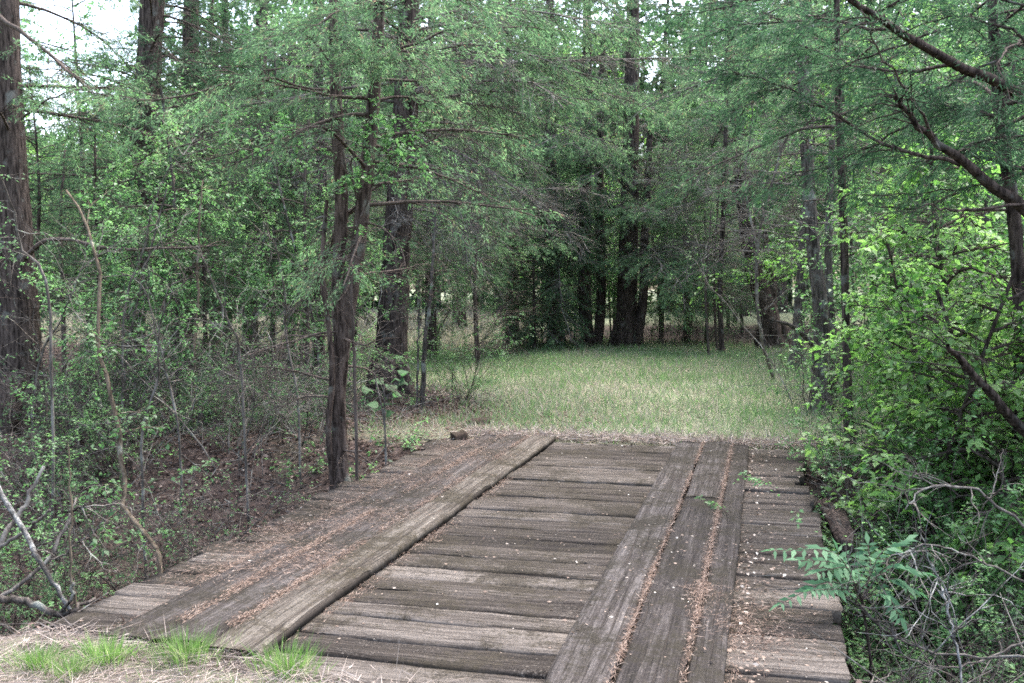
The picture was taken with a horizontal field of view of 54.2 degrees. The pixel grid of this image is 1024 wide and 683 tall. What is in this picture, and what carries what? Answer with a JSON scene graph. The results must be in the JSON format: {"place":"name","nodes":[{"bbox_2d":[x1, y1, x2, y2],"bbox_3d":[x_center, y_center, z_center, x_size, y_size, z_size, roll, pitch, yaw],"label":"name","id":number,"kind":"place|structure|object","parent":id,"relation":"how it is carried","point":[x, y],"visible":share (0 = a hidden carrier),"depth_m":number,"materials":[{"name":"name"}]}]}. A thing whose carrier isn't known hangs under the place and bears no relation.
{"place":"outdoors","nodes":[
{"label":"outdoors","id":0,"kind":"place"},
{"bbox_2d":[20,0,986,289],"label":"sky","id":1,"kind":"structure","parent":0,"point":[111,19],"materials":[{"name":"white"}]},
{"bbox_2d":[0,289,1023,682],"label":"ground","id":2,"kind":"structure","parent":0,"point":[306,469],"depth_m":10.07,"materials":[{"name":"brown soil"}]},
{"bbox_2d":[0,154,109,579],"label":"thin sapling","id":3,"kind":"object","parent":2,"relation":"on","point":[50,349],"visible":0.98,"depth_m":8.80,"materials":[{"name":"plant"}]},
{"bbox_2d":[0,474,150,635],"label":"shrub","id":4,"kind":"object","parent":2,"relation":"on","point":[37,592],"visible":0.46,"depth_m":7.55,"materials":[{"name":"green plant"}]},
{"bbox_2d":[0,353,158,557],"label":"shrub","id":5,"kind":"object","parent":2,"relation":"on","point":[64,482],"visible":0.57,"depth_m":9.93,"materials":[{"name":"green plant"}]},
{"bbox_2d":[0,316,176,479],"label":"thicket","id":6,"kind":"object","parent":2,"relation":"on","point":[47,414],"visible":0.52,"depth_m":10.56,"materials":[{"name":"green plant"}]},
{"bbox_2d":[21,64,156,386],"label":"young cedar","id":7,"kind":"object","parent":2,"relation":"on","point":[39,217],"visible":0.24,"depth_m":16.37,"materials":[{"name":"green plant"}]},
{"bbox_2d":[58,621,155,672],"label":"grass tuft","id":8,"kind":"object","parent":2,"relation":"on","point":[106,650],"visible":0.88,"depth_m":4.21,"materials":[{"name":"green plant"}]},
{"bbox_2d":[27,99,194,408],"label":"young cedar","id":9,"kind":"object","parent":2,"relation":"on","point":[95,156],"visible":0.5,"depth_m":14.35,"materials":[{"name":"green plant"}]},
{"bbox_2d":[20,0,213,387],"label":"leafy tree","id":10,"kind":"object","parent":2,"relation":"on","point":[74,47],"visible":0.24,"depth_m":18.38,"materials":[{"name":"green plant"}]},
{"bbox_2d":[0,0,237,436],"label":"cedar tree","id":11,"kind":"object","parent":2,"relation":"on","point":[13,150],"visible":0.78,"depth_m":11.98,"materials":[{"name":"green plant"}]},
{"bbox_2d":[19,175,228,430],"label":"leafy sapling","id":12,"kind":"object","parent":2,"relation":"on","point":[132,229],"visible":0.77,"depth_m":11.03,"materials":[{"name":"green plant"}]},
{"bbox_2d":[0,339,250,561],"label":"twiggy shrub","id":13,"kind":"object","parent":2,"relation":"on","point":[32,494],"visible":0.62,"depth_m":9.36,"materials":[{"name":"brown plant"}]},
{"bbox_2d":[0,383,251,625],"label":"shrub","id":14,"kind":"object","parent":2,"relation":"on","point":[41,504],"visible":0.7,"depth_m":8.06,"materials":[{"name":"green plant"}]},
{"bbox_2d":[9,318,250,484],"bbox_3d":[-4.176,0.606,10.371,2.494,1.702,1.582,1,3,17],"label":"shrub","id":15,"kind":"object","parent":2,"relation":"on","point":[108,417],"visible":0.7,"depth_m":10.27,"materials":[{"name":"green plant"}]},
{"bbox_2d":[6,442,266,605],"bbox_3d":[-2.606,1.506,8.111,2.306,1.781,2.482,-1,3,-15],"label":"twiggy shrub","id":16,"kind":"object","parent":2,"relation":"on","point":[135,548],"visible":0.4,"depth_m":8.22,"materials":[{"name":"brown plant"}]},
{"bbox_2d":[0,464,275,635],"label":"thicket","id":17,"kind":"object","parent":2,"relation":"on","point":[113,589],"visible":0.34,"depth_m":8.11,"materials":[{"name":"green plant"}]},
{"bbox_2d":[1,293,278,482],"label":"twiggy shrub","id":18,"kind":"object","parent":2,"relation":"on","point":[101,435],"visible":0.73,"depth_m":10.12,"materials":[{"name":"brown plant"}]},
{"bbox_2d":[65,238,214,578],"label":"thin sapling","id":19,"kind":"object","parent":2,"relation":"on","point":[159,345],"visible":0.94,"depth_m":8.65,"materials":[{"name":"plant"}]},
{"bbox_2d":[0,233,283,462],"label":"twiggy shrub","id":20,"kind":"object","parent":2,"relation":"on","point":[54,391],"visible":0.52,"depth_m":10.73,"materials":[{"name":"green plant"}]},
{"bbox_2d":[71,86,221,444],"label":"thin sapling","id":21,"kind":"object","parent":2,"relation":"on","point":[130,281],"visible":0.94,"depth_m":10.62,"materials":[{"name":"plant"}]},
{"bbox_2d":[65,183,229,572],"bbox_3d":[-2.995,0.596,7.409,1.722,3.685,1.175,2,4,35],"label":"sapling","id":22,"kind":"object","parent":2,"relation":"on","point":[119,434],"visible":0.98,"depth_m":7.35,"materials":[{"name":"brown plant"}]},
{"bbox_2d":[19,122,283,419],"bbox_3d":[-4.807,-0.780,13.407,3.539,4.329,3.068,-2,4,-35],"label":"leafy sapling","id":23,"kind":"object","parent":2,"relation":"on","point":[124,225],"visible":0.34,"depth_m":13.00,"materials":[{"name":"green plant"}]},
{"bbox_2d":[43,64,276,393],"bbox_3d":[-5.844,-1.687,16.261,3.176,5.791,3.807,1,3,17],"label":"young cedar","id":24,"kind":"object","parent":2,"relation":"on","point":[180,129],"visible":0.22,"depth_m":16.13,"materials":[{"name":"green plant"}]},
{"bbox_2d":[1,340,319,582],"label":"twiggy shrub","id":25,"kind":"object","parent":2,"relation":"on","point":[196,525],"visible":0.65,"depth_m":8.87,"materials":[{"name":"brown plant"}]},
{"bbox_2d":[21,0,303,389],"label":"cedar tree","id":26,"kind":"object","parent":2,"relation":"on","point":[150,22],"visible":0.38,"depth_m":16.61,"materials":[{"name":"green plant"}]},
{"bbox_2d":[0,71,332,431],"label":"leafy sapling","id":27,"kind":"object","parent":2,"relation":"on","point":[147,161],"visible":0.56,"depth_m":11.93,"materials":[{"name":"green plant"}]},
{"bbox_2d":[30,0,302,377],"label":"cedar tree","id":28,"kind":"object","parent":2,"relation":"on","point":[185,13],"visible":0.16,"depth_m":19.03,"materials":[{"name":"green plant"}]},
{"bbox_2d":[123,619,243,676],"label":"grass tuft","id":29,"kind":"object","parent":2,"relation":"on","point":[183,655],"visible":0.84,"depth_m":4.21,"materials":[{"name":"green plant"}]},
{"bbox_2d":[1,190,373,440],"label":"twiggy shrub","id":30,"kind":"object","parent":2,"relation":"on","point":[131,374],"visible":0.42,"depth_m":11.30,"materials":[{"name":"brown plant"}]},
{"bbox_2d":[109,96,296,425],"bbox_3d":[-3.881,-0.912,12.830,2.507,4.572,3.005,-3,5,-45],"label":"young cedar","id":31,"kind":"object","parent":2,"relation":"on","point":[204,270],"visible":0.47,"depth_m":12.75,"materials":[{"name":"green plant"}]},
{"bbox_2d":[1,209,410,469],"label":"twiggy shrub","id":32,"kind":"object","parent":2,"relation":"on","point":[256,406],"visible":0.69,"depth_m":10.06,"materials":[{"name":"brown plant"}]},
{"bbox_2d":[134,200,304,531],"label":"thin sapling","id":33,"kind":"object","parent":2,"relation":"on","point":[237,345],"visible":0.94,"depth_m":9.37,"materials":[{"name":"plant"}]},
{"bbox_2d":[0,609,471,682],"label":"straw","id":34,"kind":"object","parent":2,"relation":"on","point":[131,672],"visible":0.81,"depth_m":4.13,"materials":[{"name":"beige plant"}]},
{"bbox_2d":[123,284,359,435],"bbox_3d":[-3.085,0.150,11.121,2.594,2.003,2.793,-2,4,-31],"label":"twiggy shrub","id":35,"kind":"object","parent":2,"relation":"on","point":[230,396],"visible":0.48,"depth_m":10.92,"materials":[{"name":"brown plant"}]},
{"bbox_2d":[127,0,365,373],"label":"cedar tree","id":36,"kind":"object","parent":2,"relation":"on","point":[257,22],"visible":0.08,"depth_m":19.75,"materials":[{"name":"green plant"}]},
{"bbox_2d":[134,121,386,414],"bbox_3d":[-3.664,-0.902,13.839,3.539,4.329,3.068,2,4,36],"label":"leafy sapling","id":37,"kind":"object","parent":2,"relation":"on","point":[290,248],"visible":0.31,"depth_m":13.64,"materials":[{"name":"green plant"}]},
{"bbox_2d":[115,231,421,449],"bbox_3d":[-2.594,-0.027,10.700,3.170,2.448,3.413,0,3,0],"label":"twiggy shrub","id":38,"kind":"object","parent":2,"relation":"on","point":[294,406],"visible":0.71,"depth_m":10.37,"materials":[{"name":"brown plant"}]},
{"bbox_2d":[178,70,367,406],"bbox_3d":[-3.480,-1.299,14.630,2.842,5.181,3.406,-1,3,-14],"label":"young cedar","id":39,"kind":"object","parent":2,"relation":"on","point":[274,209],"visible":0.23,"depth_m":14.11,"materials":[{"name":"green plant"}]},
{"bbox_2d":[239,627,334,682],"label":"grass tuft","id":40,"kind":"object","parent":2,"relation":"on","point":[291,663],"visible":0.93,"depth_m":4.12,"materials":[{"name":"green plant"}]},
{"bbox_2d":[40,303,538,353],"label":"field grass","id":41,"kind":"structure","parent":2,"relation":"on","point":[415,334],"depth_m":31.20,"materials":[{"name":"green plant"}]},
{"bbox_2d":[206,74,383,379],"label":"young cedar","id":42,"kind":"object","parent":2,"relation":"on","point":[368,266],"visible":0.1,"depth_m":18.41,"materials":[{"name":"green plant"}]},
{"bbox_2d":[162,0,441,391],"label":"cedar tree","id":43,"kind":"object","parent":2,"relation":"on","point":[297,178],"visible":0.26,"depth_m":15.56,"materials":[{"name":"green plant"}]},
{"bbox_2d":[202,148,418,412],"bbox_3d":[-2.574,-0.637,12.417,2.526,3.565,2.914,1,3,17],"label":"leafy sapling","id":44,"kind":"object","parent":2,"relation":"on","point":[298,243],"visible":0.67,"depth_m":12.51,"materials":[{"name":"green plant"}]},
{"bbox_2d":[178,0,444,376],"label":"leafy tree","id":45,"kind":"object","parent":2,"relation":"on","point":[285,79],"visible":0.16,"depth_m":18.61,"materials":[{"name":"green plant"}]},
{"bbox_2d":[57,0,567,532],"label":"cedar tree","id":46,"kind":"object","parent":2,"relation":"on","point":[377,60],"visible":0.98,"depth_m":8.19,"materials":[{"name":"green plant"}]},
{"bbox_2d":[239,93,433,481],"bbox_3d":[-1.363,0.248,7.962,1.430,4.400,1.036,1,3,14],"label":"leafy sapling","id":47,"kind":"object","parent":2,"relation":"on","point":[384,138],"visible":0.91,"depth_m":7.88,"materials":[{"name":"green plant"}]},
{"bbox_2d":[241,0,482,357],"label":"cedar tree","id":48,"kind":"object","parent":2,"relation":"on","point":[379,190],"visible":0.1,"depth_m":23.46,"materials":[{"name":"green plant"}]},
{"bbox_2d":[368,204,493,408],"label":"slim sapling","id":49,"kind":"object","parent":2,"relation":"on","point":[424,354],"visible":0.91,"depth_m":13.06,"materials":[{"name":"grey plant"}]},
{"bbox_2d":[328,0,534,357],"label":"cedar tree","id":50,"kind":"object","parent":2,"relation":"on","point":[432,335],"visible":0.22,"depth_m":23.12,"materials":[{"name":"green plant"}]},
{"bbox_2d":[17,435,850,682],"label":"wooden bridge","id":51,"kind":"structure","parent":2,"relation":"on","point":[478,634],"depth_m":5.37,"materials":[{"name":"brown wood"}]},
{"bbox_2d":[113,426,865,682],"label":"needle straw","id":52,"kind":"object","parent":51,"relation":"on","point":[701,589],"visible":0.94,"depth_m":5.63,"materials":[{"name":"brown plant"}]},
{"bbox_2d":[161,0,708,403],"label":"cedar tree","id":53,"kind":"object","parent":2,"relation":"on","point":[400,218],"visible":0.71,"depth_m":14.22,"materials":[{"name":"green plant"}]},
{"bbox_2d":[411,274,555,402],"bbox_3d":[-0.509,-0.014,13.575,1.695,1.824,2.673,-1,3,-12],"label":"shrub","id":54,"kind":"object","parent":2,"relation":"on","point":[473,386],"visible":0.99,"depth_m":13.52,"materials":[{"name":"green plant"}]},
{"bbox_2d":[411,87,576,364],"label":"young cedar","id":55,"kind":"object","parent":2,"relation":"on","point":[476,340],"visible":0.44,"depth_m":20.30,"materials":[{"name":"green plant"}]},
{"bbox_2d":[0,362,1023,682],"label":"fallen twigs","id":56,"kind":"object","parent":2,"relation":"on","point":[166,436],"depth_m":9.65,"materials":[{"name":"brown wood"}]},
{"bbox_2d":[420,0,616,353],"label":"cedar tree","id":57,"kind":"object","parent":2,"relation":"on","point":[532,338],"visible":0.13,"depth_m":25.73,"materials":[{"name":"green plant"}]},
{"bbox_2d":[24,0,1023,315],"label":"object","id":58,"kind":"object","parent":2,"relation":"on","point":[622,74],"visible":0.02,"depth_m":50.15,"materials":[{"name":"green plant"}]},
{"bbox_2d":[477,161,589,353],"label":"young cedar","id":59,"kind":"object","parent":2,"relation":"on","point":[534,306],"visible":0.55,"depth_m":24.34,"materials":[{"name":"green plant"}]},
{"bbox_2d":[437,0,680,351],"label":"cedar tree","id":60,"kind":"object","parent":2,"relation":"on","point":[583,260],"visible":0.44,"depth_m":24.32,"materials":[{"name":"green plant"}]},
{"bbox_2d":[482,0,688,345],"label":"cedar tree","id":61,"kind":"object","parent":2,"relation":"on","point":[601,301],"visible":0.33,"depth_m":24.85,"materials":[{"name":"green plant"}]},
{"bbox_2d":[515,0,741,347],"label":"cedar tree","id":62,"kind":"object","parent":2,"relation":"on","point":[627,293],"visible":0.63,"depth_m":24.19,"materials":[{"name":"green plant"}]},
{"bbox_2d":[448,418,875,454],"bbox_3d":[1.561,0.987,10.508,4.460,0.437,1.464,1,3,14],"label":"straw","id":63,"kind":"object","parent":2,"relation":"on","point":[666,439],"visible":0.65,"depth_m":10.22,"materials":[{"name":"beige plant"}]},
{"bbox_2d":[604,0,720,310],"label":"cedar tree","id":64,"kind":"object","parent":2,"relation":"on","point":[661,87],"visible":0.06,"depth_m":46.83,"materials":[{"name":"green plant"}]},
{"bbox_2d":[604,37,776,342],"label":"cedar tree","id":65,"kind":"object","parent":2,"relation":"on","point":[708,96],"visible":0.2,"depth_m":25.92,"materials":[{"name":"green plant"}]},
{"bbox_2d":[607,0,859,380],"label":"dead sapling","id":66,"kind":"object","parent":2,"relation":"on","point":[757,241],"visible":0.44,"depth_m":16.28,"materials":[{"name":"plant"}]},
{"bbox_2d":[624,0,848,349],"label":"cedar tree","id":67,"kind":"object","parent":2,"relation":"on","point":[768,326],"visible":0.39,"depth_m":23.93,"materials":[{"name":"green plant"}]},
{"bbox_2d":[623,0,851,352],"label":"cedar tree","id":68,"kind":"object","parent":2,"relation":"on","point":[726,146],"visible":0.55,"depth_m":22.65,"materials":[{"name":"green plant"}]},
{"bbox_2d":[618,0,967,414],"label":"lichened tree","id":69,"kind":"object","parent":2,"relation":"on","point":[813,248],"visible":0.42,"depth_m":12.55,"materials":[{"name":"green plant"}]},
{"bbox_2d":[663,206,927,409],"bbox_3d":[3.722,-0.457,12.741,4.344,3.116,4.035,1,3,16],"label":"twiggy shrub","id":70,"kind":"object","parent":2,"relation":"on","point":[807,349],"visible":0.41,"depth_m":13.00,"materials":[{"name":"green plant"}]},
{"bbox_2d":[623,0,1023,449],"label":"cedar tree","id":71,"kind":"object","parent":2,"relation":"on","point":[914,127],"visible":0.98,"depth_m":7.21,"materials":[{"name":"green plant"}]},
{"bbox_2d":[697,272,955,467],"bbox_3d":[3.095,0.220,9.579,2.594,2.003,2.793,1,3,15],"label":"twiggy shrub","id":72,"kind":"object","parent":2,"relation":"on","point":[832,403],"visible":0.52,"depth_m":9.34,"materials":[{"name":"green plant"}]},
{"bbox_2d":[727,0,926,370],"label":"cedar tree","id":73,"kind":"object","parent":2,"relation":"on","point":[799,278],"visible":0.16,"depth_m":18.86,"materials":[{"name":"green plant"}]},
{"bbox_2d":[814,497,855,553],"bbox_3d":[2.430,1.350,7.484,0.190,0.193,1.434,1,3,10],"label":"rotten log","id":74,"kind":"object","parent":2,"relation":"on","point":[840,519],"visible":0.88,"depth_m":7.22,"materials":[{"name":"brown wood"}]},
{"bbox_2d":[690,0,983,335],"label":"leafy tree","id":75,"kind":"object","parent":2,"relation":"on","point":[769,277],"visible":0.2,"depth_m":19.50,"materials":[{"name":"green plant"}]},
{"bbox_2d":[666,0,1009,440],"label":"slim tree","id":76,"kind":"object","parent":2,"relation":"on","point":[845,288],"visible":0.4,"depth_m":10.09,"materials":[{"name":"green plant"}]},
{"bbox_2d":[760,532,935,682],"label":"sumac seedling","id":77,"kind":"object","parent":2,"relation":"on","point":[841,566],"visible":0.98,"depth_m":4.77,"materials":[{"name":"green leaf"},{"name":"brown twig"}]},
{"bbox_2d":[768,125,929,382],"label":"young cedar","id":78,"kind":"object","parent":2,"relation":"on","point":[853,281],"visible":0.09,"depth_m":14.94,"materials":[{"name":"green plant"}]},
{"bbox_2d":[694,421,1023,682],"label":"shrub","id":79,"kind":"object","parent":2,"relation":"on","point":[709,502],"visible":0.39,"depth_m":6.87,"materials":[{"name":"green plant"}]},
{"bbox_2d":[733,382,1023,663],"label":"shrub","id":80,"kind":"object","parent":2,"relation":"on","point":[1000,515],"visible":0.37,"depth_m":7.18,"materials":[{"name":"green plant"}]},
{"bbox_2d":[752,170,1011,398],"bbox_3d":[5.171,-0.605,13.187,4.633,3.161,2.938,-1,3,-13],"label":"shrub","id":81,"kind":"object","parent":2,"relation":"on","point":[811,314],"visible":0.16,"depth_m":12.67,"materials":[{"name":"green plant"}]},
{"bbox_2d":[746,508,1023,682],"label":"dead branch","id":82,"kind":"object","parent":2,"relation":"on","point":[859,606],"visible":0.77,"depth_m":4.78,"materials":[{"name":"grey wood"}]},
{"bbox_2d":[757,0,1022,351],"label":"leafy tree","id":83,"kind":"object","parent":2,"relation":"on","point":[801,254],"visible":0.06,"depth_m":15.64,"materials":[{"name":"green plant"}]},
{"bbox_2d":[757,0,1023,410],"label":"leafy tree","id":84,"kind":"object","parent":2,"relation":"on","point":[987,203],"visible":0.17,"depth_m":12.97,"materials":[{"name":"green plant"}]},
{"bbox_2d":[795,230,1006,477],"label":"leafy sapling","id":85,"kind":"object","parent":2,"relation":"on","point":[892,279],"visible":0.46,"depth_m":8.68,"materials":[{"name":"green plant"}]},
{"bbox_2d":[787,407,1023,682],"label":"twiggy shrub","id":86,"kind":"object","parent":2,"relation":"on","point":[995,636],"visible":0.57,"depth_m":6.51,"materials":[{"name":"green plant"}]},
{"bbox_2d":[789,61,1023,394],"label":"leafy sapling","id":87,"kind":"object","parent":2,"relation":"on","point":[912,246],"visible":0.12,"depth_m":11.86,"materials":[{"name":"green plant"}]},
{"bbox_2d":[789,417,1023,608],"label":"shrub","id":88,"kind":"object","parent":2,"relation":"on","point":[838,482],"visible":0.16,"depth_m":8.16,"materials":[{"name":"green plant"}]},
{"bbox_2d":[791,263,1023,578],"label":"leafy sapling","id":89,"kind":"object","parent":2,"relation":"on","point":[975,321],"visible":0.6,"depth_m":7.61,"materials":[{"name":"green plant"}]},
{"bbox_2d":[792,53,1023,432],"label":"leafy sapling","id":90,"kind":"object","parent":2,"relation":"on","point":[873,255],"visible":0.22,"depth_m":10.42,"materials":[{"name":"green plant"}]},
{"bbox_2d":[794,90,1023,434],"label":"leafy sapling","id":91,"kind":"object","parent":2,"relation":"on","point":[854,346],"visible":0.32,"depth_m":9.55,"materials":[{"name":"green plant"}]},
{"bbox_2d":[813,503,1023,682],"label":"shrub","id":92,"kind":"object","parent":2,"relation":"on","point":[856,667],"visible":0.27,"depth_m":6.66,"materials":[{"name":"green plant"}]},
{"bbox_2d":[815,185,1023,447],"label":"shrub","id":93,"kind":"object","parent":2,"relation":"on","point":[891,385],"visible":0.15,"depth_m":9.25,"materials":[{"name":"green plant"}]},
{"bbox_2d":[820,442,1023,573],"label":"dead branch","id":94,"kind":"object","parent":2,"relation":"on","point":[944,484],"visible":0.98,"depth_m":5.58,"materials":[{"name":"grey wood"}]},
{"bbox_2d":[823,463,1023,682],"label":"twiggy shrub","id":95,"kind":"object","parent":2,"relation":"on","point":[875,637],"visible":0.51,"depth_m":5.81,"materials":[{"name":"green plant"}]},
{"bbox_2d":[848,516,1023,619],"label":"dead branch","id":96,"kind":"object","parent":95,"relation":"on","point":[907,552],"visible":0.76,"depth_m":5.27,"materials":[{"name":"grey wood"}]},
{"bbox_2d":[824,555,1023,682],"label":"dead branch","id":97,"kind":"object","parent":2,"relation":"on","point":[929,666],"visible":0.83,"depth_m":4.79,"materials":[{"name":"grey wood"}]},
{"bbox_2d":[829,273,1023,618],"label":"leafy sapling","id":98,"kind":"object","parent":2,"relation":"on","point":[1008,543],"visible":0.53,"depth_m":7.47,"materials":[{"name":"green plant"}]},
{"bbox_2d":[833,0,1023,364],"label":"cedar tree","id":99,"kind":"object","parent":2,"relation":"on","point":[975,40],"visible":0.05,"depth_m":19.09,"materials":[{"name":"green plant"}]},
{"bbox_2d":[835,512,1023,682],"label":"shrub","id":100,"kind":"object","parent":2,"relation":"on","point":[1020,597],"visible":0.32,"depth_m":6.92,"materials":[{"name":"green plant"}]},
{"bbox_2d":[839,238,1023,645],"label":"leafy sapling","id":101,"kind":"object","parent":2,"relation":"on","point":[944,465],"visible":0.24,"depth_m":7.90,"materials":[{"name":"green plant"}]},
{"bbox_2d":[858,492,1023,682],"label":"dead branch","id":102,"kind":"object","parent":2,"relation":"on","point":[942,595],"visible":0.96,"depth_m":4.68,"materials":[{"name":"white wood"}]},
{"bbox_2d":[864,0,1023,583],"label":"cedar tree","id":103,"kind":"object","parent":2,"relation":"on","point":[1015,233],"visible":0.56,"depth_m":7.82,"materials":[{"name":"green plant"}]},
{"bbox_2d":[200,325,932,456],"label":"grass","id":104,"kind":"structure","parent":0,"point":[682,360],"depth_m":15.13,"materials":[{"name":"green plant"}]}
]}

